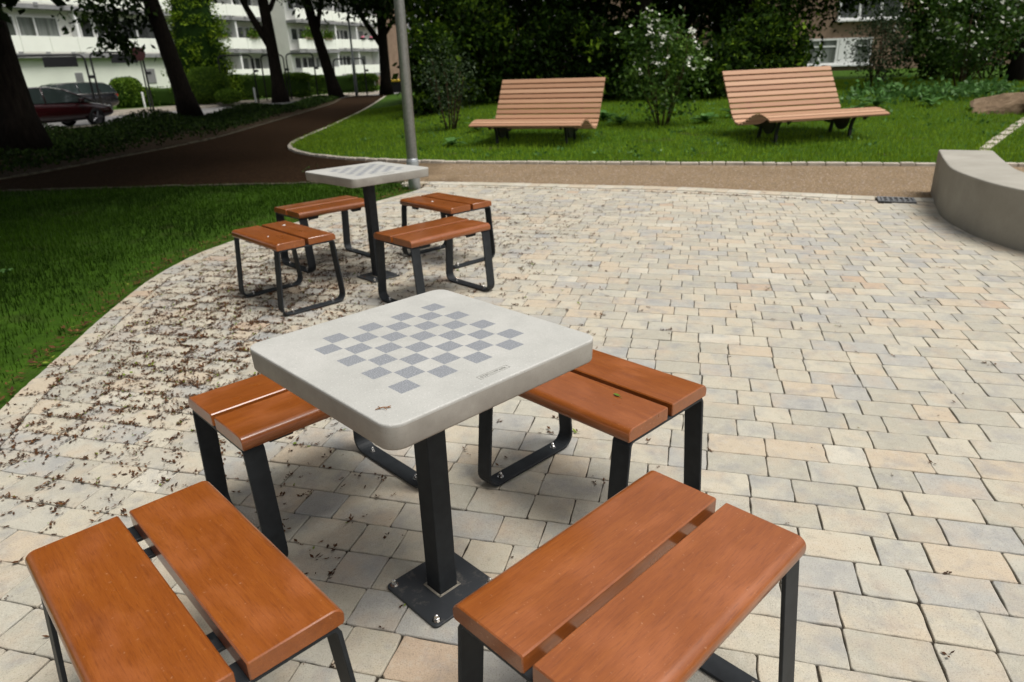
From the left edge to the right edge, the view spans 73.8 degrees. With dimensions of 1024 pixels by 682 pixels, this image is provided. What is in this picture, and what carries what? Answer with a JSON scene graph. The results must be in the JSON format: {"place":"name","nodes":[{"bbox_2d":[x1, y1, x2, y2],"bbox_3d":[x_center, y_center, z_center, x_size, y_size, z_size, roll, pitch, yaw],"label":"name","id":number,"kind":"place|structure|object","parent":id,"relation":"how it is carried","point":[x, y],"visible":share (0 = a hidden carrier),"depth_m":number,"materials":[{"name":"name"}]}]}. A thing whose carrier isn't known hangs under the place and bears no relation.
{"place":"outdoors","nodes":[
{"label":"outdoors","id":0,"kind":"place"},
{"bbox_2d":[0,98,339,176],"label":"planting bed","id":1,"kind":"object","parent":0,"point":[153,145],"visible":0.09,"depth_m":14.68,"materials":[{"name":"soil"}]},
{"bbox_2d":[0,0,66,156],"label":"avenue tree","id":2,"kind":"object","parent":1,"relation":"on","point":[21,127],"visible":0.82,"depth_m":14.33,"materials":[{"name":"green plant"}]},
{"bbox_2d":[51,0,203,116],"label":"avenue tree","id":3,"kind":"object","parent":1,"relation":"on","point":[186,102],"visible":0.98,"depth_m":26.90,"materials":[{"name":"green plant"}]},
{"bbox_2d":[0,95,338,173],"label":"ground cover","id":4,"kind":"object","parent":1,"relation":"on","point":[155,123],"visible":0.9,"depth_m":18.54,"materials":[{"name":"green plant"}]},
{"bbox_2d":[0,179,429,408],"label":"lawn","id":5,"kind":"structure","parent":0,"point":[31,371],"depth_m":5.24,"materials":[{"name":"green plant"}]},
{"bbox_2d":[44,92,399,126],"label":"road","id":6,"kind":"structure","parent":0,"point":[107,118],"depth_m":32.72,"materials":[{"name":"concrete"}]},
{"bbox_2d":[28,87,113,125],"bbox_3d":[-17.304,-8.530,24.998,2.170,1.470,4.804,8,24,23],"label":"parked car","id":7,"kind":"object","parent":6,"relation":"on","point":[62,106],"visible":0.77,"depth_m":25.01,"materials":[{"name":"red paint"}]},
{"bbox_2d":[214,88,242,104],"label":"clipped bush","id":8,"kind":"object","parent":6,"relation":"on","point":[228,96],"visible":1,"depth_m":39.03,"materials":[{"name":"green plant"}]},
{"bbox_2d":[198,0,347,102],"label":"avenue tree","id":9,"kind":"object","parent":6,"relation":"on","point":[266,34],"visible":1,"depth_m":38.01,"materials":[{"name":"brown plant"}]},
{"bbox_2d":[285,52,318,98],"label":"metal arch","id":10,"kind":"structure","parent":6,"relation":"on","point":[314,71],"depth_m":43.35,"materials":[{"name":"metal"}]},
{"bbox_2d":[290,0,386,97],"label":"avenue tree","id":11,"kind":"object","parent":6,"relation":"on","point":[331,80],"visible":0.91,"depth_m":39.81,"materials":[{"name":"brown plant"}]},
{"bbox_2d":[333,58,368,94],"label":"metal arch","id":12,"kind":"structure","parent":6,"relation":"on","point":[366,70],"depth_m":45.24,"materials":[{"name":"metal"}]},
{"bbox_2d":[113,90,378,112],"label":"pavement","id":13,"kind":"structure","parent":0,"point":[139,109],"depth_m":39.25,"materials":[{"name":"grey concrete"}]},
{"bbox_2d":[40,82,118,107],"bbox_3d":[-21.813,-11.790,33.338,2.170,1.589,4.606,8,24,23],"label":"parked car","id":14,"kind":"object","parent":13,"relation":"on","point":[108,95],"visible":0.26,"depth_m":33.71,"materials":[{"name":"black paint"}]},
{"bbox_2d":[89,51,153,108],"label":"metal arch","id":15,"kind":"structure","parent":13,"relation":"on","point":[114,59],"depth_m":33.87,"materials":[{"name":"metal"}]},
{"bbox_2d":[186,66,231,104],"bbox_3d":[-17.868,-15.019,40.074,2.651,2.202,2.341,-2,22,0],"label":"clipped bush","id":16,"kind":"object","parent":13,"relation":"on","point":[207,83],"visible":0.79,"depth_m":39.31,"materials":[{"name":"green plant"}]},
{"bbox_2d":[217,54,259,102],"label":"metal arch","id":17,"kind":"structure","parent":13,"relation":"on","point":[254,71],"depth_m":39.96,"materials":[{"name":"metal"}]},
{"bbox_2d":[260,54,289,100],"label":"metal arch","id":18,"kind":"structure","parent":13,"relation":"on","point":[286,69],"depth_m":42.91,"materials":[{"name":"metal"}]},
{"bbox_2d":[310,73,379,94],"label":"hedge","id":19,"kind":"object","parent":13,"relation":"on","point":[346,83],"visible":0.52,"depth_m":48.10,"materials":[{"name":"green plant"}]},
{"bbox_2d":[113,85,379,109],"bbox_3d":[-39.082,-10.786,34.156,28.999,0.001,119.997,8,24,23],"label":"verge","id":20,"kind":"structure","parent":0,"point":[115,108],"depth_m":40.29,"materials":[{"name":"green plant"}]},
{"bbox_2d":[109,75,145,107],"bbox_3d":[-22.398,-14.458,39.697,1.756,1.893,1.692,-2,22,0],"label":"clipped bush","id":21,"kind":"object","parent":20,"relation":"on","point":[129,89],"visible":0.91,"depth_m":39.21,"materials":[{"name":"green plant"}]},
{"bbox_2d":[143,85,202,106],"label":"hedge","id":22,"kind":"object","parent":20,"relation":"on","point":[162,96],"visible":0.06,"depth_m":40.77,"materials":[{"name":"green plant"}]},
{"bbox_2d":[161,0,248,98],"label":"conifer","id":23,"kind":"object","parent":20,"relation":"on","point":[194,32],"visible":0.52,"depth_m":40.95,"materials":[{"name":"green plant"}]},
{"bbox_2d":[229,72,315,100],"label":"hedge","id":24,"kind":"object","parent":20,"relation":"on","point":[300,82],"visible":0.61,"depth_m":44.82,"materials":[{"name":"green plant"}]},
{"bbox_2d":[0,181,1023,681],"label":"paving","id":25,"kind":"structure","parent":0,"point":[974,287],"depth_m":2.69,"materials":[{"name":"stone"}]},
{"bbox_2d":[25,481,355,681],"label":"park stool","id":26,"kind":"object","parent":25,"relation":"on","point":[115,609],"visible":1,"depth_m":1.28,"materials":[{"name":"brown wood"}]},
{"bbox_2d":[0,182,428,400],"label":"leaf mould","id":27,"kind":"object","parent":25,"relation":"on","point":[51,346],"visible":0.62,"depth_m":4.10,"materials":[{"name":"brown plant"}]},
{"bbox_2d":[231,221,345,315],"bbox_3d":[-1.417,-0.476,4.298,0.425,0.438,0.610,-21,29,-40],"label":"park stool","id":28,"kind":"object","parent":25,"relation":"on","point":[277,238],"visible":1,"depth_m":4.18,"materials":[{"name":"brown wood"}]},
{"bbox_2d":[188,374,417,556],"bbox_3d":[-0.632,0.331,2.224,0.610,0.436,0.425,-21,29,-40],"label":"park stool","id":29,"kind":"object","parent":25,"relation":"on","point":[248,418],"visible":0.47,"depth_m":1.98,"materials":[{"name":"brown wood"}]},
{"bbox_2d":[274,195,369,272],"bbox_3d":[-1.397,-0.824,5.165,0.610,0.436,0.425,-21,29,-40],"label":"park stool","id":30,"kind":"object","parent":25,"relation":"on","point":[303,212],"visible":0.83,"depth_m":5.03,"materials":[{"name":"brown wood"}]},
{"bbox_2d":[305,162,428,282],"bbox_3d":[-0.953,-0.797,4.661,0.600,0.738,0.600,-22,29,-40],"label":"chess table","id":31,"kind":"object","parent":25,"relation":"on","point":[367,177],"visible":0.81,"depth_m":4.50,"materials":[{"name":"concrete"}]},
{"bbox_2d":[250,290,592,627],"bbox_3d":[-0.205,0.342,1.760,0.600,0.738,0.600,-21,29,-40],"label":"chess table","id":32,"kind":"object","parent":25,"relation":"on","point":[429,368],"visible":0.97,"depth_m":1.58,"materials":[{"name":"concrete"}]},
{"bbox_2d":[374,216,494,302],"bbox_3d":[-0.481,-0.494,4.266,0.610,0.436,0.425,-21,29,-40],"label":"park stool","id":33,"kind":"object","parent":25,"relation":"on","point":[415,238],"visible":0.94,"depth_m":4.19,"materials":[{"name":"brown wood"}]},
{"bbox_2d":[400,192,494,267],"bbox_3d":[-0.493,-0.849,5.149,0.425,0.438,0.610,-21,29,-40],"label":"park stool","id":34,"kind":"object","parent":25,"relation":"on","point":[444,205],"visible":0.78,"depth_m":5.04,"materials":[{"name":"brown wood"}]},
{"bbox_2d":[0,184,1023,667],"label":"fallen bits","id":35,"kind":"object","parent":25,"relation":"on","point":[198,360],"visible":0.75,"depth_m":3.70,"materials":[{"name":"brown plant"}]},
{"bbox_2d":[478,349,705,499],"bbox_3d":[0.241,0.309,2.204,0.425,0.436,0.610,-21,29,-40],"label":"park stool","id":36,"kind":"object","parent":25,"relation":"on","point":[646,401],"visible":0.53,"depth_m":2.04,"materials":[{"name":"brown wood"}]},
{"bbox_2d":[453,470,805,681],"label":"park stool","id":37,"kind":"object","parent":25,"relation":"on","point":[652,576],"visible":1,"depth_m":1.27,"materials":[{"name":"brown wood"}]},
{"bbox_2d":[424,185,840,200],"bbox_3d":[1.055,-1.697,7.698,5.206,0.017,0.261,7,23,21],"label":"gutter debris","id":38,"kind":"object","parent":25,"relation":"on","point":[654,191],"visible":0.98,"depth_m":7.47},
{"bbox_2d":[876,196,916,202],"bbox_3d":[3.785,-1.392,6.713,0.330,0.016,0.240,7,24,21],"label":"drain grate","id":39,"kind":"object","parent":25,"relation":"on","point":[900,199],"visible":1,"depth_m":6.69,"materials":[{"name":"metal"}]},
{"bbox_2d":[930,150,1023,251],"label":"seat wall","id":40,"kind":"structure","parent":25,"relation":"on","point":[978,193],"depth_m":5.40,"materials":[{"name":"concrete"}]},
{"bbox_2d":[0,95,1023,197],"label":"gravel path","id":41,"kind":"structure","parent":0,"point":[262,154],"depth_m":9.91,"materials":[{"name":"brown gravel"}]},
{"bbox_2d":[0,98,341,179],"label":"kerb","id":42,"kind":"structure","parent":41,"relation":"on","point":[49,170],"depth_m":13.31,"materials":[{"name":"stone"}]},
{"bbox_2d":[0,181,403,191],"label":"kerb","id":43,"kind":"structure","parent":41,"relation":"on","point":[47,189],"depth_m":9.16,"materials":[{"name":"stone"}]},
{"bbox_2d":[346,0,357,95],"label":"street lamp","id":44,"kind":"object","parent":41,"relation":"on","point":[354,74],"visible":0.82,"depth_m":42.42,"materials":[{"name":"grey metal"}]},
{"bbox_2d":[333,0,424,94],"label":"avenue tree","id":45,"kind":"object","parent":41,"relation":"on","point":[381,41],"visible":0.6,"depth_m":41.35,"materials":[{"name":"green plant"}]},
{"bbox_2d":[394,0,420,189],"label":"lamp post","id":46,"kind":"object","parent":41,"relation":"on","point":[405,81],"visible":0.89,"depth_m":7.86,"materials":[{"name":"grey metal"}]},
{"bbox_2d":[287,96,1023,166],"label":"kerb","id":47,"kind":"structure","parent":41,"relation":"on","point":[715,163],"depth_m":9.74,"materials":[{"name":"concrete"}]},
{"bbox_2d":[437,163,1020,195],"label":"gravel chips","id":48,"kind":"object","parent":41,"relation":"on","point":[820,167],"visible":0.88,"depth_m":8.58,"materials":[{"name":"gravel"}]},
{"bbox_2d":[289,65,1023,162],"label":"lawn","id":49,"kind":"structure","parent":0,"point":[390,100],"depth_m":12.11,"materials":[{"name":"green plant"}]},
{"bbox_2d":[391,79,400,92],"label":"waste bin","id":50,"kind":"object","parent":49,"relation":"on","point":[397,88],"visible":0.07,"depth_m":45.95,"materials":[{"name":"metal"}]},
{"bbox_2d":[390,8,469,115],"bbox_3d":[-2.143,-7.335,18.010,1.933,2.701,2.305,-20,28,-37],"label":"understorey bush","id":51,"kind":"object","parent":49,"relation":"on","point":[417,46],"visible":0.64,"depth_m":17.61,"materials":[{"name":"green plant"}]},
{"bbox_2d":[384,0,508,100],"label":"woodland tree","id":52,"kind":"object","parent":49,"relation":"on","point":[432,14],"visible":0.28,"depth_m":19.89,"materials":[{"name":"green plant"}]},
{"bbox_2d":[412,29,485,129],"bbox_3d":[-1.334,-5.416,14.220,1.610,2.014,1.493,-14,25,-27],"label":"dark shrub","id":53,"kind":"object","parent":49,"relation":"on","point":[449,108],"visible":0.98,"depth_m":14.12,"materials":[{"name":"green plant"}]},
{"bbox_2d":[442,137,466,144],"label":"broadleaf plant","id":54,"kind":"object","parent":49,"relation":"on","point":[451,140],"visible":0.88,"depth_m":12.12,"materials":[{"name":"green plant"}]},
{"bbox_2d":[421,0,517,104],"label":"understorey bush","id":55,"kind":"object","parent":49,"relation":"on","point":[456,24],"visible":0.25,"depth_m":18.72,"materials":[{"name":"green plant"}]},
{"bbox_2d":[447,0,562,105],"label":"understorey bush","id":56,"kind":"object","parent":49,"relation":"on","point":[494,79],"visible":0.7,"depth_m":18.45,"materials":[{"name":"green plant"}]},
{"bbox_2d":[408,0,608,63],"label":"woodland tree","id":57,"kind":"object","parent":49,"relation":"on","point":[519,10],"visible":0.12,"depth_m":23.02,"materials":[{"name":"green plant"}]},
{"bbox_2d":[377,0,691,95],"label":"wood","id":58,"kind":"object","parent":49,"relation":"on","point":[512,4],"visible":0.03,"depth_m":26.46,"materials":[{"name":"green plant"}]},
{"bbox_2d":[469,77,604,143],"bbox_3d":[0.481,-4.079,12.193,2.000,1.112,1.749,6,23,19],"label":"lounge bench","id":59,"kind":"object","parent":49,"relation":"on","point":[533,99],"visible":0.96,"depth_m":12.52,"materials":[{"name":"wood"}]},
{"bbox_2d":[505,0,610,98],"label":"understorey bush","id":60,"kind":"object","parent":49,"relation":"on","point":[580,33],"visible":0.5,"depth_m":18.57,"materials":[{"name":"green plant"}]},
{"bbox_2d":[506,0,693,87],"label":"woodland tree","id":61,"kind":"object","parent":49,"relation":"on","point":[594,5],"visible":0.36,"depth_m":22.78,"materials":[{"name":"green plant"}]},
{"bbox_2d":[597,110,619,118],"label":"broadleaf plant","id":62,"kind":"object","parent":49,"relation":"on","point":[604,114],"visible":0.8,"depth_m":14.41,"materials":[{"name":"green plant"}]},
{"bbox_2d":[606,115,631,122],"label":"broadleaf plant","id":63,"kind":"object","parent":49,"relation":"on","point":[621,119],"visible":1,"depth_m":13.72,"materials":[{"name":"green plant"}]},
{"bbox_2d":[573,18,673,101],"bbox_3d":[3.068,-7.380,18.070,2.707,2.126,2.388,13,26,33],"label":"understorey bush","id":64,"kind":"object","parent":49,"relation":"on","point":[600,53],"visible":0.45,"depth_m":17.82,"materials":[{"name":"green plant"}]},
{"bbox_2d":[633,0,652,64],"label":"woodland tree","id":65,"kind":"object","parent":49,"relation":"on","point":[644,4],"visible":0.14,"depth_m":19.72,"materials":[{"name":"green plant"}]},
{"bbox_2d":[302,92,1022,171],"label":"clover","id":66,"kind":"object","parent":49,"relation":"on","point":[708,139],"visible":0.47,"depth_m":11.91,"materials":[{"name":"green plant"}]},
{"bbox_2d":[611,2,716,125],"bbox_3d":[2.896,-5.272,12.962,2.025,2.331,1.663,-2,22,0],"label":"flowering shrub","id":67,"kind":"object","parent":49,"relation":"on","point":[651,30],"visible":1,"depth_m":12.85,"materials":[{"name":"green plant"}]},
{"bbox_2d":[608,0,763,47],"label":"woodland tree","id":68,"kind":"object","parent":49,"relation":"on","point":[690,10],"visible":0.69,"depth_m":21.96,"materials":[{"name":"green plant"}]},
{"bbox_2d":[689,112,719,121],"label":"broadleaf plant","id":69,"kind":"object","parent":49,"relation":"on","point":[706,116],"visible":1,"depth_m":13.36,"materials":[{"name":"green plant"}]},
{"bbox_2d":[655,28,773,100],"bbox_3d":[5.109,-7.023,17.448,3.287,1.808,2.202,-2,22,0],"label":"understorey bush","id":70,"kind":"object","parent":49,"relation":"on","point":[725,59],"visible":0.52,"depth_m":17.23,"materials":[{"name":"green plant"}]},
{"bbox_2d":[652,0,789,46],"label":"woodland tree","id":71,"kind":"object","parent":49,"relation":"on","point":[702,27],"visible":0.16,"depth_m":25.04,"materials":[{"name":"green plant"}]},
{"bbox_2d":[692,4,827,92],"bbox_3d":[6.563,-7.906,18.334,3.828,2.450,2.546,-2,22,0],"label":"understorey bush","id":72,"kind":"object","parent":49,"relation":"on","point":[777,47],"visible":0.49,"depth_m":17.87,"materials":[{"name":"green plant"}]},
{"bbox_2d":[693,0,838,15],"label":"woodland tree","id":73,"kind":"object","parent":49,"relation":"on","point":[747,2],"visible":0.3,"depth_m":21.18,"materials":[{"name":"green plant"}]},
{"bbox_2d":[714,0,820,83],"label":"understorey bush","id":74,"kind":"object","parent":49,"relation":"on","point":[760,6],"visible":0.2,"depth_m":19.87,"materials":[{"name":"green plant"}]},
{"bbox_2d":[722,66,889,142],"bbox_3d":[4.747,-3.891,11.215,2.000,1.112,1.749,-6,22,-8],"label":"lounge bench","id":75,"kind":"object","parent":49,"relation":"on","point":[766,119],"visible":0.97,"depth_m":11.64,"materials":[{"name":"wood"}]},
{"bbox_2d":[703,0,915,58],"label":"woodland tree","id":76,"kind":"object","parent":49,"relation":"on","point":[826,7],"visible":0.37,"depth_m":23.59,"materials":[{"name":"green plant"}]},
{"bbox_2d":[856,98,890,105],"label":"broadleaf plant","id":77,"kind":"object","parent":49,"relation":"on","point":[878,102],"visible":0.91,"depth_m":14.36,"materials":[{"name":"green plant"}]},
{"bbox_2d":[835,0,918,88],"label":"dark shrub","id":78,"kind":"object","parent":49,"relation":"on","point":[883,23],"visible":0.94,"depth_m":17.75,"materials":[{"name":"green plant"}]},
{"bbox_2d":[789,73,1023,105],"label":"ground cover","id":79,"kind":"object","parent":49,"relation":"on","point":[964,88],"visible":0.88,"depth_m":15.14,"materials":[{"name":"green plant"}]},
{"bbox_2d":[916,97,942,104],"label":"broadleaf plant","id":80,"kind":"object","parent":49,"relation":"on","point":[931,101],"visible":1,"depth_m":14.16,"materials":[{"name":"green plant"}]},
{"bbox_2d":[884,0,994,79],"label":"understorey bush","id":81,"kind":"object","parent":49,"relation":"on","point":[916,61],"visible":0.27,"depth_m":21.45,"materials":[{"name":"green plant"}]},
{"bbox_2d":[882,0,1023,80],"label":"understorey bush","id":82,"kind":"object","parent":49,"relation":"on","point":[1000,67],"visible":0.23,"depth_m":21.04,"materials":[{"name":"green plant"}]},
{"bbox_2d":[882,0,1023,86],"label":"flowering shrub","id":83,"kind":"object","parent":49,"relation":"on","point":[985,37],"visible":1,"depth_m":16.57,"materials":[{"name":"green plant"}]},
{"bbox_2d":[970,92,1023,113],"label":"boulder","id":84,"kind":"object","parent":49,"relation":"on","point":[1006,103],"visible":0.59,"depth_m":12.83,"materials":[{"name":"stone"}]},
{"bbox_2d":[980,118,1023,150],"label":"kerb","id":85,"kind":"structure","parent":49,"relation":"on","point":[1001,138],"depth_m":10.37,"materials":[{"name":"stone"}]},
{"bbox_2d":[1003,21,1023,81],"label":"woodland tree","id":86,"kind":"object","parent":49,"relation":"on","point":[1015,71],"visible":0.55,"depth_m":18.61,"materials":[{"name":"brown plant"}]},
{"label":"ground","id":87,"kind":"structure","parent":0,"visible":0},
{"bbox_2d":[17,54,95,102],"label":"metal arch","id":88,"kind":"structure","parent":87,"relation":"on","point":[70,60],"depth_m":29.95,"materials":[{"name":"metal"}]},
{"bbox_2d":[132,47,151,109],"bbox_3d":[-18.508,-13.084,34.357,0.660,3.230,0.082,-2,22,0],"label":"traffic sign","id":89,"kind":"object","parent":87,"relation":"on","point":[140,56],"visible":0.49,"depth_m":33.94,"materials":[{"name":"metal"}]},
{"bbox_2d":[2,0,406,87],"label":"apartment building","id":90,"kind":"structure","parent":87,"relation":"on","point":[34,28],"depth_m":56.34,"materials":[{"name":"paint"}]},
{"bbox_2d":[7,15,17,35],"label":"window","id":91,"kind":"structure","parent":90,"relation":"in","point":[12,28],"depth_m":40.31,"materials":[{"name":"white paint"}]},
{"bbox_2d":[14,15,60,35],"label":"window","id":92,"kind":"structure","parent":90,"relation":"in","point":[26,25],"depth_m":41.48,"materials":[{"name":"grey glass"}]},
{"bbox_2d":[77,18,94,36],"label":"window","id":93,"kind":"structure","parent":90,"relation":"in","point":[82,30],"depth_m":44.15,"materials":[{"name":"white paint"}]},
{"bbox_2d":[118,20,154,38],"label":"window","id":94,"kind":"structure","parent":90,"relation":"in","point":[145,33],"depth_m":47.60,"materials":[{"name":"grey glass"}]},
{"bbox_2d":[241,27,260,38],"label":"balcony plant","id":95,"kind":"object","parent":90,"relation":"on","point":[251,34],"visible":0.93,"depth_m":60.19,"materials":[{"name":"green plant"}]},
{"bbox_2d":[249,57,260,68],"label":"window","id":96,"kind":"structure","parent":90,"relation":"in","point":[256,60],"depth_m":62.50,"materials":[{"name":"grey glass"}]},
{"bbox_2d":[290,28,297,39],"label":"window","id":97,"kind":"structure","parent":90,"relation":"in","point":[293,31],"depth_m":64.82,"materials":[{"name":"white paint"}]},
{"bbox_2d":[294,57,301,68],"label":"window","id":98,"kind":"structure","parent":90,"relation":"in","point":[297,60],"depth_m":65.77,"materials":[{"name":"grey glass"}]},
{"bbox_2d":[301,57,315,67],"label":"window","id":99,"kind":"structure","parent":90,"relation":"in","point":[306,61],"depth_m":66.83,"materials":[{"name":"white paint"}]},
{"bbox_2d":[298,26,321,39],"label":"balcony plant","id":100,"kind":"object","parent":90,"relation":"on","point":[306,35],"visible":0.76,"depth_m":64.82,"materials":[{"name":"green plant"}]},
{"bbox_2d":[321,26,335,39],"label":"balcony plant","id":101,"kind":"object","parent":90,"relation":"on","point":[328,36],"visible":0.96,"depth_m":67.09,"materials":[{"name":"green plant"}]},
{"bbox_2d":[339,30,348,38],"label":"window","id":102,"kind":"structure","parent":90,"relation":"in","point":[343,34],"depth_m":75.23,"materials":[{"name":"grey glass"}]},
{"bbox_2d":[57,92,378,128],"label":"street kerb","id":103,"kind":"structure","parent":87,"relation":"on","point":[174,109],"depth_m":39.12,"materials":[{"name":"concrete"}]},
{"bbox_2d":[583,0,1018,70],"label":"brown house","id":104,"kind":"structure","parent":87,"relation":"on","point":[832,41],"depth_m":41.33,"materials":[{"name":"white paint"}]},
{"bbox_2d":[806,37,872,66],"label":"window","id":105,"kind":"structure","parent":104,"relation":"in","point":[833,55],"depth_m":41.59,"materials":[{"name":"white paint"}]},
{"bbox_2d":[836,0,902,21],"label":"window","id":106,"kind":"structure","parent":104,"relation":"in","point":[843,18],"depth_m":40.78,"materials":[{"name":"white paint"}]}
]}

